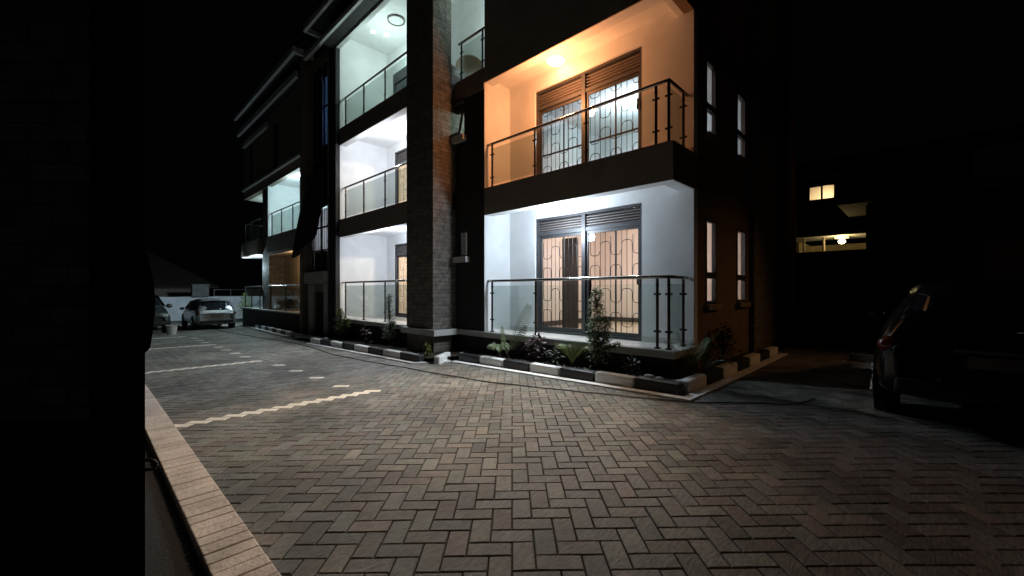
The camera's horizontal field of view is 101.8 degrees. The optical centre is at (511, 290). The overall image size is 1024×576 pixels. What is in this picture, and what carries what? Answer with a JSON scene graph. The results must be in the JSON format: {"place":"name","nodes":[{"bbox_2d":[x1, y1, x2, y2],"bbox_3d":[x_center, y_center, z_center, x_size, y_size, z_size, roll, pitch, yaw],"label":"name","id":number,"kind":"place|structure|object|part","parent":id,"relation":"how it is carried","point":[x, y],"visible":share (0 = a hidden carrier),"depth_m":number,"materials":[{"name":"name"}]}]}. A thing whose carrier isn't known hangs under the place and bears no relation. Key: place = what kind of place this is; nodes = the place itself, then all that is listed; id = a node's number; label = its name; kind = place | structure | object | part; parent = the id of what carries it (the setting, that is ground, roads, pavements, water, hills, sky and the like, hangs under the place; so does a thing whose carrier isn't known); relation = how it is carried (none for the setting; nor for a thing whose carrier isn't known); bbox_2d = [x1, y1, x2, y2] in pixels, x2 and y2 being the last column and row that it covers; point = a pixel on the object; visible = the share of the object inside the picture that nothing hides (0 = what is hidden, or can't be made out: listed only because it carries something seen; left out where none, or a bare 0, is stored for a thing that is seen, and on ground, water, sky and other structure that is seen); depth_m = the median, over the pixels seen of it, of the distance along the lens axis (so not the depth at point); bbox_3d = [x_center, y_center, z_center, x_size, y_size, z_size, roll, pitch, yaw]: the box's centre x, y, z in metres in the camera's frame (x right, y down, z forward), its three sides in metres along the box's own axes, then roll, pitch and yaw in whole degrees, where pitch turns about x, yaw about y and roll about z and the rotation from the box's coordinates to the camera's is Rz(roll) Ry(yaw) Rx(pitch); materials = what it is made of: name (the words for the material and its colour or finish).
{"place":"outdoors","nodes":[
{"label":"outdoors","id":0,"kind":"place"},
{"bbox_2d":[145,250,218,296],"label":"neighbour house","id":1,"kind":"structure","parent":0,"point":[170,279],"depth_m":33.16,"materials":[{"name":"paint"}]},
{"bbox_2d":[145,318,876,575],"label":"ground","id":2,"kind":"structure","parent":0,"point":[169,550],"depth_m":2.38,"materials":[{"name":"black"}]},
{"bbox_2d":[0,0,88,575],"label":"gate pillar","id":3,"kind":"structure","parent":2,"relation":"on","point":[44,287],"depth_m":1.75,"materials":[{"name":"stone"}]},
{"bbox_2d":[145,434,207,575],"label":"edging mortar","id":4,"kind":"object","parent":2,"relation":"on","point":[194,548],"visible":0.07,"depth_m":2.40,"materials":[{"name":"concrete"}]},
{"bbox_2d":[145,384,280,575],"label":"brick edging","id":5,"kind":"object","parent":4,"relation":"on","point":[224,541],"visible":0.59,"depth_m":2.43,"materials":[{"name":"brick"}]},
{"bbox_2d":[159,296,261,320],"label":"perimeter wall","id":6,"kind":"structure","parent":2,"relation":"on","point":[175,312],"depth_m":27.07,"materials":[{"name":"paint"}]},
{"bbox_2d":[190,284,209,296],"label":"wall pier","id":7,"kind":"structure","parent":6,"relation":"on","point":[199,290],"depth_m":27.22,"materials":[{"name":"concrete"}]},
{"bbox_2d":[214,289,261,296],"bbox_3d":[-18.495,0.155,30.026,0.050,0.490,5.000,0,0,44],"label":"wall rail","id":8,"kind":"object","parent":6,"relation":"on","point":[236,289],"depth_m":29.01,"materials":[{"name":"grey metal"}]},
{"bbox_2d":[236,293,254,317],"bbox_3d":[-14.770,1.050,23.162,1.590,1.854,1.050,0,0,44],"label":"leafy shrub","id":9,"kind":"object","parent":2,"relation":"on","point":[247,305],"visible":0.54,"depth_m":23.11,"materials":[{"name":"green plant"}]},
{"bbox_2d":[192,338,349,386],"bbox_3d":[-6.536,1.488,9.910,11.582,0.244,0.364,0,0,44],"label":"dotted line","id":10,"kind":"object","parent":2,"relation":"on","point":[291,370],"visible":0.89,"depth_m":6.65,"materials":[{"name":"paint"}]},
{"bbox_2d":[285,331,293,336],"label":"kerb stone","id":11,"kind":"object","parent":2,"relation":"on","point":[288,333],"visible":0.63,"depth_m":14.18,"materials":[{"name":"white paint"}]},
{"bbox_2d":[310,337,320,343],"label":"kerb stone","id":12,"kind":"object","parent":2,"relation":"on","point":[315,340],"visible":0.44,"depth_m":11.61,"materials":[{"name":"white paint"}]},
{"bbox_2d":[320,339,331,345],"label":"kerb stone","id":13,"kind":"object","parent":2,"relation":"on","point":[326,342],"visible":0.43,"depth_m":11.07,"materials":[{"name":"black paint"}]},
{"bbox_2d":[331,341,342,347],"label":"kerb stone","id":14,"kind":"object","parent":2,"relation":"on","point":[337,344],"visible":0.42,"depth_m":10.60,"materials":[{"name":"white paint"}]},
{"bbox_2d":[342,342,354,350],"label":"kerb stone","id":15,"kind":"object","parent":2,"relation":"on","point":[348,345],"visible":0.46,"depth_m":10.15,"materials":[{"name":"black paint"}]},
{"bbox_2d":[354,344,369,352],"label":"kerb stone","id":16,"kind":"object","parent":2,"relation":"on","point":[361,348],"visible":0.46,"depth_m":9.66,"materials":[{"name":"white paint"}]},
{"bbox_2d":[368,346,384,355],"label":"kerb stone","id":17,"kind":"object","parent":2,"relation":"on","point":[375,350],"visible":0.46,"depth_m":9.15,"materials":[{"name":"black paint"}]},
{"bbox_2d":[383,349,401,358],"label":"kerb stone","id":18,"kind":"object","parent":2,"relation":"on","point":[391,353],"visible":0.45,"depth_m":8.69,"materials":[{"name":"white paint"}]},
{"bbox_2d":[400,351,423,361],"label":"kerb stone","id":19,"kind":"object","parent":2,"relation":"on","point":[411,356],"visible":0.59,"depth_m":8.16,"materials":[{"name":"black paint"}]},
{"bbox_2d":[434,352,450,363],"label":"kerb stone","id":20,"kind":"object","parent":2,"relation":"on","point":[440,358],"visible":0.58,"depth_m":7.92,"materials":[{"name":"white paint"}]},
{"bbox_2d":[459,353,479,363],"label":"kerb stone","id":21,"kind":"object","parent":2,"relation":"on","point":[469,358],"visible":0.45,"depth_m":7.87,"materials":[{"name":"black paint"}]},
{"bbox_2d":[480,355,503,367],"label":"kerb stone","id":22,"kind":"object","parent":2,"relation":"on","point":[491,361],"visible":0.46,"depth_m":7.46,"materials":[{"name":"white paint"}]},
{"bbox_2d":[234,0,795,377],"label":"apartment building","id":23,"kind":"structure","parent":2,"relation":"on","point":[553,163],"depth_m":8.86,"materials":[{"name":"white paint"}]},
{"bbox_2d":[250,143,252,183],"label":"window","id":24,"kind":"structure","parent":23,"relation":"in","point":[251,145],"depth_m":19.56,"materials":[{"name":"black glass"}]},
{"bbox_2d":[274,121,277,168],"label":"window","id":25,"kind":"structure","parent":23,"relation":"in","point":[276,123],"depth_m":17.04,"materials":[{"name":"black glass"}]},
{"bbox_2d":[283,290,297,310],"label":"leafy shrub","id":26,"kind":"object","parent":23,"relation":"on","point":[289,298],"visible":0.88,"depth_m":16.54,"materials":[{"name":"green plant"}]},
{"bbox_2d":[291,168,324,258],"bbox_3d":[-6.692,-2.475,13.676,2.017,2.753,0.286,0,0,41],"label":"hanging sheet","id":27,"kind":"object","parent":23,"relation":"hanging from","point":[308,221],"visible":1,"depth_m":13.61,"materials":[{"name":"black fabric"}]},
{"bbox_2d":[304,207,327,283],"bbox_3d":[-6.366,-1.490,13.720,1.740,2.520,0.328,0,0,44],"label":"window","id":28,"kind":"structure","parent":23,"relation":"in","point":[319,259],"depth_m":13.70,"materials":[{"name":"grey metal"}]},
{"bbox_2d":[317,292,323,334],"bbox_3d":[-6.256,0.900,13.761,0.800,1.700,0.060,0,0,44],"label":"service door","id":29,"kind":"structure","parent":23,"relation":"in","point":[320,295],"depth_m":13.82,"materials":[{"name":"black paint"}]},
{"bbox_2d":[395,243,406,317],"bbox_3d":[-2.828,-0.327,12.716,2.640,2.346,0.206,0,0,44],"label":"sliding door","id":30,"kind":"structure","parent":23,"relation":"in","point":[400,249],"depth_m":13.57,"materials":[{"name":"grey metal"}]},
{"bbox_2d":[395,148,406,203],"bbox_3d":[-2.828,-3.345,12.716,2.640,2.310,0.206,0,0,44],"label":"sliding door","id":31,"kind":"structure","parent":23,"relation":"in","point":[400,156],"depth_m":13.57,"materials":[{"name":"grey metal"}]},
{"bbox_2d":[395,77,406,92],"bbox_3d":[-2.797,-6.000,12.647,2.900,2.100,0.090,0,0,44],"label":"dark door","id":32,"kind":"structure","parent":23,"relation":"in","point":[400,85],"depth_m":13.31,"materials":[{"name":"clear glass"}]},
{"bbox_2d":[450,97,466,144],"bbox_3d":[-1.185,-3.688,9.092,0.540,0.915,0.230,0,0,44],"label":"window","id":33,"kind":"structure","parent":23,"relation":"in","point":[458,138],"depth_m":8.99,"materials":[{"name":"grey glass"}]},
{"bbox_2d":[453,230,469,262],"bbox_3d":[-1.067,-0.955,8.998,0.440,0.690,0.200,0,0,44],"label":"window","id":34,"kind":"structure","parent":23,"relation":"in","point":[463,258],"depth_m":9.01,"materials":[{"name":"grey metal"}]},
{"bbox_2d":[456,55,481,76],"bbox_3d":[-0.995,-4.975,9.715,0.600,0.855,0.652,0,0,-6],"label":"balcony chair","id":35,"kind":"object","parent":23,"relation":"on","point":[471,64],"visible":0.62,"depth_m":9.54,"materials":[{"name":"beige wicker"}]},
{"bbox_2d":[562,237,578,327],"bbox_3d":[1.332,-0.176,9.517,0.420,2.049,0.060,0,0,44],"label":"inner door","id":36,"kind":"structure","parent":23,"relation":"in","point":[575,257],"depth_m":9.45,"materials":[{"name":"brown wood"}]},
{"bbox_2d":[536,203,641,340],"bbox_3d":[1.394,-0.310,7.823,2.360,2.320,0.206,0,0,44],"label":"sliding door","id":37,"kind":"structure","parent":23,"relation":"in","point":[626,217],"depth_m":7.76,"materials":[{"name":"grey metal"}]},
{"bbox_2d":[536,46,641,174],"bbox_3d":[1.394,-3.098,7.823,2.360,1.985,0.206,0,0,44],"label":"sliding door","id":38,"kind":"structure","parent":23,"relation":"in","point":[627,66],"depth_m":7.76,"materials":[{"name":"grey metal"}]},
{"bbox_2d":[704,56,722,146],"bbox_3d":[3.276,-3.090,6.815,0.140,1.320,0.600,0,0,44],"label":"window","id":39,"kind":"structure","parent":23,"relation":"in","point":[712,137],"depth_m":6.89,"materials":[{"name":"grey glass"}]},
{"bbox_2d":[704,218,722,309],"bbox_3d":[3.276,-0.430,6.815,0.140,1.480,0.600,0,0,44],"label":"window","id":40,"kind":"structure","parent":23,"relation":"in","point":[710,305],"depth_m":6.94,"materials":[{"name":"glass"}]},
{"bbox_2d":[735,90,750,167],"bbox_3d":[4.406,-3.090,7.968,0.140,1.320,0.670,0,0,44],"label":"window","id":41,"kind":"structure","parent":23,"relation":"in","point":[740,158],"depth_m":8.01,"materials":[{"name":"grey glass"}]},
{"bbox_2d":[735,228,750,306],"bbox_3d":[4.406,-0.430,7.968,0.140,1.480,0.670,0,0,44],"label":"window","id":42,"kind":"structure","parent":23,"relation":"in","point":[742,302],"depth_m":8.06,"materials":[{"name":"glass"}]},
{"bbox_2d":[503,359,531,371],"bbox_3d":[0.102,1.298,7.081,0.607,0.205,0.150,0,1,45],"label":"kerb stone","id":43,"kind":"object","parent":2,"relation":"on","point":[516,364],"visible":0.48,"depth_m":7.02,"materials":[{"name":"black paint"}]},
{"bbox_2d":[289,332,779,388],"bbox_3d":[-4.971,1.431,12.909,22.458,0.478,5.302,0,0,33],"label":"soil bed","id":44,"kind":"object","parent":2,"relation":"on","point":[454,352],"visible":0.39,"depth_m":8.79,"materials":[{"name":"brown soil"}]},
{"bbox_2d":[331,308,349,339],"bbox_3d":[-4.814,0.958,11.801,0.760,0.941,0.507,0,0,44],"label":"leafy shrub","id":45,"kind":"object","parent":44,"relation":"on","point":[344,321],"visible":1,"depth_m":11.87,"materials":[{"name":"green plant"}]},
{"bbox_2d":[360,325,372,341],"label":"leafy shrub","id":46,"kind":"object","parent":44,"relation":"on","point":[365,334],"visible":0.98,"depth_m":10.59,"materials":[{"name":"green plant"}]},
{"bbox_2d":[382,294,396,347],"bbox_3d":[-2.885,0.702,9.848,0.444,1.296,0.357,0,0,44],"label":"leafy shrub","id":47,"kind":"object","parent":44,"relation":"on","point":[388,323],"visible":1,"depth_m":9.85,"materials":[{"name":"green plant"}]},
{"bbox_2d":[423,342,432,357],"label":"leafy shrub","id":48,"kind":"object","parent":44,"relation":"on","point":[428,348],"visible":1,"depth_m":8.25,"materials":[{"name":"green plant"}]},
{"bbox_2d":[487,342,511,357],"bbox_3d":[-0.232,1.117,7.689,0.494,0.313,0.491,0,0,44],"label":"young palm","id":49,"kind":"object","parent":44,"relation":"on","point":[499,347],"visible":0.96,"depth_m":7.65,"materials":[{"name":"green plant"}]},
{"bbox_2d":[500,303,532,358],"bbox_3d":[0.094,0.745,7.577,0.762,1.056,0.238,0,0,44],"label":"young palm","id":50,"kind":"object","parent":44,"relation":"on","point":[524,328],"visible":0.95,"depth_m":7.57,"materials":[{"name":"green plant"}]},
{"bbox_2d":[521,333,548,364],"bbox_3d":[0.404,1.010,7.202,0.503,0.596,0.457,0,0,44],"label":"leafy shrub","id":51,"kind":"object","parent":44,"relation":"on","point":[531,344],"visible":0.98,"depth_m":7.17,"materials":[{"name":"brown plant"}]},
{"bbox_2d":[545,347,565,365],"bbox_3d":[0.691,1.103,6.868,0.305,0.375,0.343,0,0,44],"label":"leafy shrub","id":52,"kind":"object","parent":44,"relation":"on","point":[550,354],"visible":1,"depth_m":6.83,"materials":[{"name":"green plant"}]},
{"bbox_2d":[554,343,589,367],"bbox_3d":[0.959,1.062,6.621,0.589,0.422,0.595,0,0,44],"label":"young palm","id":53,"kind":"object","parent":44,"relation":"on","point":[565,350],"visible":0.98,"depth_m":6.59,"materials":[{"name":"green plant"}]},
{"bbox_2d":[583,285,622,370],"bbox_3d":[1.382,0.579,6.276,0.594,1.327,0.462,0,0,16],"label":"leafy shrub","id":54,"kind":"object","parent":44,"relation":"on","point":[594,326],"visible":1,"depth_m":6.27,"materials":[{"name":"green plant"}]},
{"bbox_2d":[622,355,642,375],"bbox_3d":[1.675,1.089,5.949,0.350,0.388,0.336,0,0,23],"label":"leafy shrub","id":55,"kind":"object","parent":44,"relation":"on","point":[633,359],"visible":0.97,"depth_m":5.89,"materials":[{"name":"green plant"}]},
{"bbox_2d":[643,374,654,377],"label":"garden rock","id":56,"kind":"object","parent":44,"relation":"on","point":[649,375],"visible":0.51,"depth_m":5.61,"materials":[{"name":"grey stone"}]},
{"bbox_2d":[663,331,719,375],"bbox_3d":[2.492,0.920,5.837,0.673,0.687,0.681,0,0,44],"label":"young palm","id":57,"kind":"object","parent":44,"relation":"on","point":[691,369],"visible":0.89,"depth_m":5.83,"materials":[{"name":"green plant"}]},
{"bbox_2d":[682,352,741,370],"bbox_3d":[2.916,1.089,6.060,0.820,0.348,1.010,0,0,29],"label":"young palm","id":58,"kind":"object","parent":44,"relation":"on","point":[716,361],"visible":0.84,"depth_m":6.00,"materials":[{"name":"green plant"}]},
{"bbox_2d":[706,322,741,364],"bbox_3d":[3.334,0.891,6.636,0.508,0.790,0.577,0,0,-20],"label":"leafy shrub","id":59,"kind":"object","parent":44,"relation":"on","point":[726,337],"visible":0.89,"depth_m":6.58,"materials":[{"name":"green plant"}]},
{"bbox_2d":[530,362,560,376],"bbox_3d":[0.548,1.288,6.646,0.602,0.205,0.150,0,0,45],"label":"kerb stone","id":60,"kind":"object","parent":2,"relation":"on","point":[545,369],"visible":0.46,"depth_m":6.58,"materials":[{"name":"white paint"}]},
{"bbox_2d":[560,366,596,381],"bbox_3d":[0.992,1.274,6.209,0.607,0.205,0.150,0,1,45],"label":"kerb stone","id":61,"kind":"object","parent":2,"relation":"on","point":[577,373],"visible":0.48,"depth_m":6.14,"materials":[{"name":"black paint"}]},
{"bbox_2d":[595,371,635,388],"bbox_3d":[1.438,1.256,5.774,0.599,0.205,0.150,0,0,44],"label":"kerb stone","id":62,"kind":"object","parent":2,"relation":"on","point":[615,379],"visible":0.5,"depth_m":5.70,"materials":[{"name":"white paint"}]},
{"bbox_2d":[635,376,683,395],"bbox_3d":[1.882,1.245,5.337,0.607,0.205,0.150,0,1,45],"label":"kerb stone","id":63,"kind":"object","parent":2,"relation":"on","point":[659,385],"visible":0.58,"depth_m":5.26,"materials":[{"name":"black paint"}]},
{"bbox_2d":[678,373,706,393],"bbox_3d":[2.385,1.241,5.492,0.150,0.205,0.646,-1,0,44],"label":"kerb stone","id":64,"kind":"object","parent":2,"relation":"on","point":[694,382],"visible":0.63,"depth_m":5.39,"materials":[{"name":"white paint"}]},
{"bbox_2d":[698,367,723,384],"bbox_3d":[2.849,1.239,5.964,0.150,0.205,0.649,1,1,45],"label":"kerb stone","id":65,"kind":"object","parent":2,"relation":"on","point":[713,374],"visible":0.53,"depth_m":5.89,"materials":[{"name":"black paint"}]},
{"bbox_2d":[715,362,737,377],"bbox_3d":[3.312,1.241,6.439,0.150,0.205,0.650,-1,-1,45],"label":"kerb stone","id":66,"kind":"object","parent":2,"relation":"on","point":[729,369],"visible":0.46,"depth_m":6.34,"materials":[{"name":"white paint"}]},
{"bbox_2d":[742,353,759,365],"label":"kerb stone","id":67,"kind":"object","parent":2,"relation":"on","point":[754,358],"visible":0.57,"depth_m":7.30,"materials":[{"name":"white paint"}]},
{"bbox_2d":[764,346,777,356],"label":"kerb stone","id":68,"kind":"object","parent":2,"relation":"on","point":[773,350],"visible":0.49,"depth_m":8.29,"materials":[{"name":"white paint"}]},
{"bbox_2d":[796,241,1023,342],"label":"boundary wall","id":69,"kind":"structure","parent":2,"relation":"on","point":[840,294],"depth_m":10.26,"materials":[{"name":"paint"}]},
{"bbox_2d":[796,124,1023,252],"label":"neighbour building","id":70,"kind":"structure","parent":2,"relation":"on","point":[821,185],"depth_m":15.48,"materials":[{"name":"black concrete"}]},
{"bbox_2d":[808,183,834,201],"bbox_3d":[12.097,-3.830,16.245,0.860,0.600,0.060,0,0,44],"label":"window","id":71,"kind":"structure","parent":70,"relation":"in","point":[821,186],"depth_m":16.23,"materials":[{"name":"yellow glass"}]},
{"bbox_2d":[478,354,675,380],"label":"gravel","id":72,"kind":"structure","parent":0,"point":[574,366],"depth_m":6.91,"materials":[{"name":"grey gravel"}]},
{"bbox_2d":[145,319,1023,575],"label":"paving","id":73,"kind":"structure","parent":0,"point":[840,475],"depth_m":3.00,"materials":[{"name":"grey brick"}]},
{"bbox_2d":[153,295,171,332],"bbox_3d":[-15.224,0.891,16.740,4.142,1.708,2.220,0,0,40],"label":"dark car","id":74,"kind":"object","parent":73,"relation":"on","point":[162,318],"visible":0.26,"depth_m":16.15,"materials":[{"name":"grey paint"}]},
{"bbox_2d":[165,325,177,334],"bbox_3d":[-12.711,1.469,15.533,0.370,0.360,0.364,0,0,44],"label":"bucket","id":75,"kind":"object","parent":73,"relation":"on","point":[171,329],"visible":0.97,"depth_m":15.43,"materials":[{"name":"white plastic"}]},
{"bbox_2d":[149,344,215,349],"bbox_3d":[-9.366,1.544,11.094,2.434,0.020,0.227,0,0,-45],"label":"parking line","id":76,"kind":"object","parent":73,"relation":"on","point":[185,346],"visible":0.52,"depth_m":11.46,"materials":[{"name":"paint"}]},
{"bbox_2d":[145,361,259,373],"bbox_3d":[-6.021,1.449,7.749,0.227,0.019,2.434,0,0,45],"label":"parking line","id":77,"kind":"object","parent":73,"relation":"on","point":[197,367],"visible":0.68,"depth_m":7.81,"materials":[{"name":"paint"}]},
{"bbox_2d":[180,298,235,329],"bbox_3d":[-14.312,1.052,19.556,4.142,1.423,1.909,0,0,44],"label":"silver car","id":78,"kind":"object","parent":73,"relation":"on","point":[208,311],"visible":1,"depth_m":18.26,"materials":[{"name":"grey paint"}]},
{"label":"side window","id":79,"kind":"part","parent":78,"relation":"part of","materials":[{"name":"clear glass"}]},
{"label":"rear window","id":80,"kind":"part","parent":78,"relation":"part of","materials":[{"name":"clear glass"}]},
{"bbox_2d":[174,390,380,427],"bbox_3d":[-2.620,1.361,4.906,0.227,0.018,2.276,0,0,45],"label":"parking line","id":81,"kind":"object","parent":73,"relation":"on","point":[259,411],"visible":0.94,"depth_m":4.73,"materials":[{"name":"paint"}]},
{"bbox_2d":[242,325,787,400],"bbox_3d":[-5.212,1.510,12.512,22.561,0.480,4.928,0,0,33],"label":"kerb edging","id":82,"kind":"object","parent":73,"relation":"on","point":[694,395],"visible":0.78,"depth_m":6.37,"materials":[{"name":"white paint"}]},
{"bbox_2d":[214,329,815,404],"bbox_3d":[-5.135,1.465,10.845,21.042,0.435,1.491,0,0,39],"label":"cable","id":83,"kind":"object","parent":73,"relation":"on","point":[571,390],"visible":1,"depth_m":5.30,"materials":[{"name":"black rubber"}]},
{"bbox_2d":[729,357,749,370],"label":"kerb stone","id":84,"kind":"object","parent":73,"relation":"on","point":[745,362],"visible":0.44,"depth_m":6.85,"materials":[{"name":"black paint"}]},
{"bbox_2d":[753,349,769,361],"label":"kerb stone","id":85,"kind":"object","parent":73,"relation":"on","point":[764,354],"visible":0.58,"depth_m":7.75,"materials":[{"name":"black paint"}]},
{"bbox_2d":[850,353,873,361],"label":"kerb","id":86,"kind":"structure","parent":73,"relation":"on","point":[862,357],"depth_m":7.36,"materials":[{"name":"concrete"}]},
{"bbox_2d":[867,278,1023,412],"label":"black car","id":87,"kind":"object","parent":73,"relation":"on","point":[959,341],"visible":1,"depth_m":3.66,"materials":[{"name":"black paint"}]},
{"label":"side window","id":88,"kind":"part","parent":87,"relation":"part of","materials":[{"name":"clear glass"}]},
{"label":"side window","id":89,"kind":"part","parent":87,"relation":"part of","materials":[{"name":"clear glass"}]},
{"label":"rear window","id":90,"kind":"part","parent":87,"relation":"part of","materials":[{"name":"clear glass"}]},
{"bbox_2d":[145,0,1023,296],"label":"sky","id":91,"kind":"structure","parent":0,"point":[872,75],"materials":[{"name":"black"}]},
{"bbox_2d":[836,173,1023,248],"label":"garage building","id":92,"kind":"structure","parent":0,"point":[984,210],"depth_m":10.73,"materials":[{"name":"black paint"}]},
{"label":"drain floor","id":93,"kind":"structure","parent":0,"visible":0},
{"bbox_2d":[89,0,158,575],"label":"gate","id":94,"kind":"structure","parent":93,"relation":"on","point":[117,461],"depth_m":1.17,"materials":[{"name":"black metal"}]}
]}

